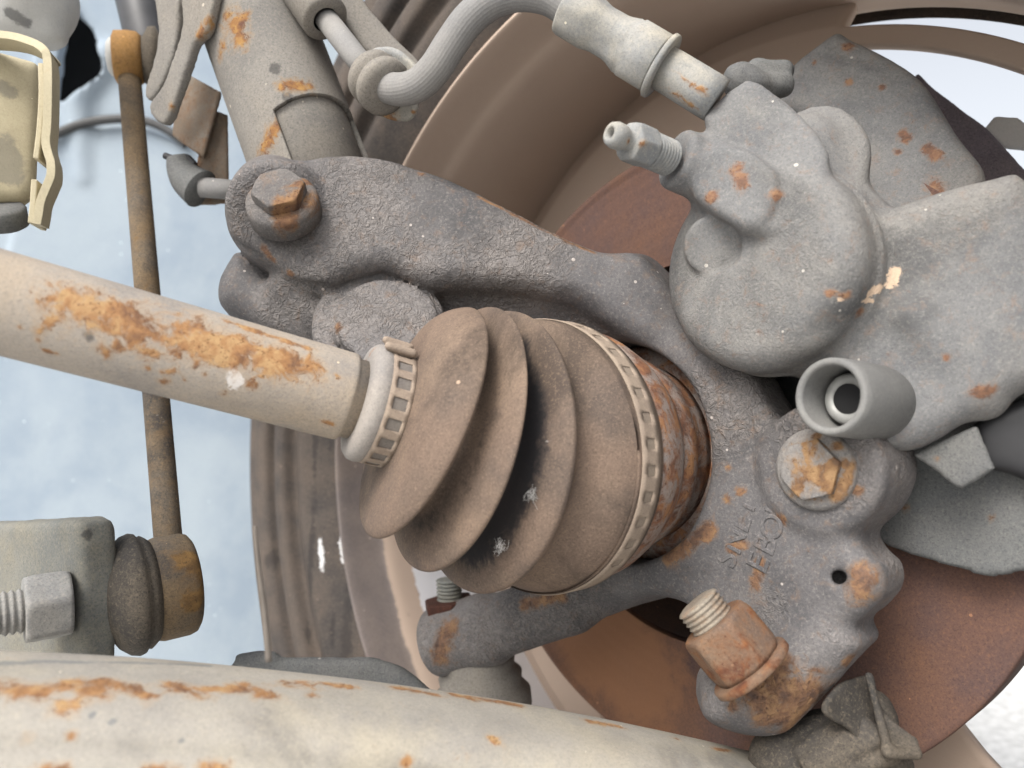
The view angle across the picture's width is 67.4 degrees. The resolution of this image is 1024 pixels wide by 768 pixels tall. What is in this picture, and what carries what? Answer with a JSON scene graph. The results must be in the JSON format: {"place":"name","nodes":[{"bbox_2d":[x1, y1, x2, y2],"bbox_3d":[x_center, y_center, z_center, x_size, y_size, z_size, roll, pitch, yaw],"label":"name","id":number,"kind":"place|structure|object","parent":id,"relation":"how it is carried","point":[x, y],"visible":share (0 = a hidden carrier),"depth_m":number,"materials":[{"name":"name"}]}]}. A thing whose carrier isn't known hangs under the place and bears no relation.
{"place":"outdoors","nodes":[
{"label":"outdoors","id":0,"kind":"place"},
{"bbox_2d":[0,0,79,50],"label":"chassis tube","id":1,"kind":"object","parent":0,"point":[50,25],"visible":0.71,"depth_m":0.29,"materials":[{"name":"white paint"}]},
{"bbox_2d":[0,31,62,233],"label":"chassis bracket","id":2,"kind":"object","parent":1,"relation":"attached to","point":[29,110],"visible":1,"depth_m":0.24,"materials":[{"name":"beige metal"}]},
{"bbox_2d":[115,0,158,35],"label":"coil tube","id":3,"kind":"object","parent":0,"point":[139,16],"visible":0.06,"depth_m":0.36,"materials":[{"name":"grey metal"}]},
{"bbox_2d":[0,0,364,665],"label":"body panel","id":4,"kind":"object","parent":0,"point":[71,445],"visible":0.16,"depth_m":0.60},
{"bbox_2d":[0,248,710,595],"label":"drive shaft","id":5,"kind":"object","parent":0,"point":[460,431],"visible":1,"depth_m":0.22,"materials":[{"name":"rubber"}]},
{"bbox_2d":[493,538,508,554],"bbox_3d":[-0.003,0.045,0.213,0.004,0.005,0.004,0,0,0],"label":"cobweb","id":6,"kind":"object","parent":5,"relation":"attached to","point":[499,546],"visible":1,"depth_m":0.21},
{"bbox_2d":[523,484,538,505],"bbox_3d":[0.005,0.031,0.212,0.005,0.007,0.004,0,0,0],"label":"cobweb","id":7,"kind":"object","parent":5,"relation":"attached to","point":[530,497],"visible":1,"depth_m":0.21},
{"bbox_2d":[218,154,916,735],"bbox_3d":[0.013,0.020,0.285,0.239,0.210,0.122,0,0,17],"label":"steering knuckle","id":8,"kind":"object","parent":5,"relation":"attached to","point":[778,568],"visible":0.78,"depth_m":0.26,"materials":[{"name":"grey metal"}]},
{"bbox_2d":[146,0,417,161],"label":"suspension strut","id":9,"kind":"object","parent":8,"relation":"attached to","point":[278,81],"visible":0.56,"depth_m":0.29,"materials":[{"name":"grey paint"}]},
{"bbox_2d":[105,26,204,655],"bbox_3d":[-0.142,-0.035,0.303,0.036,0.253,0.130,0,0,-26],"label":"stabiliser link","id":10,"kind":"object","parent":9,"relation":"hanging from","point":[155,592],"visible":0.81,"depth_m":0.27,"materials":[{"name":"rusty metal"},{"name":"black rubber"}]},
{"bbox_2d":[0,516,115,655],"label":"stabiliser bar end","id":11,"kind":"object","parent":10,"relation":"attached to","point":[54,575],"visible":0.88,"depth_m":0.24,"materials":[{"name":"grey metal"}]},
{"bbox_2d":[162,76,231,206],"bbox_3d":[-0.127,-0.105,0.326,0.041,0.059,0.021,0,0,0],"label":"sensor bracket","id":12,"kind":"object","parent":9,"relation":"attached to","point":[200,126],"visible":0.96,"depth_m":0.33,"materials":[{"name":"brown metal"}]},
{"bbox_2d":[375,47,418,121],"bbox_3d":[-0.045,-0.108,0.278,0.035,0.026,0.011,0,0,36],"label":"hose bracket","id":13,"kind":"object","parent":9,"relation":"attached to","point":[404,114],"visible":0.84,"depth_m":0.27,"materials":[{"name":"grey metal"}]},
{"bbox_2d":[425,577,531,704],"bbox_3d":[-0.013,0.112,0.330,0.042,0.057,0.042,0,0,-41],"label":"tie rod end","id":14,"kind":"object","parent":8,"relation":"attached to","point":[506,681],"visible":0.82,"depth_m":0.32,"materials":[{"name":"grey paint"}]},
{"bbox_2d":[542,166,1023,753],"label":"brake disc","id":15,"kind":"object","parent":8,"relation":"attached to","point":[940,658],"visible":0.24,"depth_m":0.28,"materials":[{"name":"brown metal"}]},
{"bbox_2d":[723,58,1023,487],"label":"caliper bracket","id":16,"kind":"object","parent":8,"relation":"attached to","point":[978,450],"visible":0.53,"depth_m":0.26,"materials":[{"name":"grey metal"}]},
{"bbox_2d":[603,34,1023,450],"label":"brake caliper","id":17,"kind":"object","parent":16,"relation":"attached to","point":[845,266],"visible":1,"depth_m":0.22,"materials":[{"name":"metal"}]},
{"bbox_2d":[283,0,729,120],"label":"brake hose","id":18,"kind":"object","parent":17,"relation":"attached to","point":[646,58],"visible":1,"depth_m":0.25,"materials":[{"name":"grey rubber"}]},
{"bbox_2d":[775,376,1023,575],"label":"dust shield","id":19,"kind":"object","parent":8,"relation":"attached to","point":[977,527],"visible":0.3,"depth_m":0.23,"materials":[{"name":"grey metal"}]},
{"bbox_2d":[854,18,1023,168],"label":"sky","id":20,"kind":"structure","parent":0,"point":[983,91],"materials":[{"name":"white"}]},
{"bbox_2d":[966,666,1023,767],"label":"ground","id":21,"kind":"structure","parent":0,"point":[995,726],"depth_m":0.72,"materials":[{"name":"snow"}]},
{"bbox_2d":[250,0,1023,767],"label":"wheel","id":22,"kind":"object","parent":21,"relation":"on","point":[520,112],"visible":0.23,"depth_m":0.39,"materials":[{"name":"brown metal"}]},
{"bbox_2d":[0,650,755,767],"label":"control arm","id":23,"kind":"object","parent":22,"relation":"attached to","point":[64,710],"visible":0.95,"depth_m":0.19},
{"bbox_2d":[232,651,428,688],"bbox_3d":[-0.067,0.109,0.283,0.079,0.021,0.008,0,0,0],"label":"arm bushing","id":24,"kind":"object","parent":23,"relation":"attached to","point":[371,669],"visible":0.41,"depth_m":0.28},
{"bbox_2d":[748,672,921,767],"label":"ball joint","id":25,"kind":"object","parent":23,"relation":"attached to","point":[852,723],"visible":1,"depth_m":0.22,"materials":[{"name":"grey metal"}]}
]}

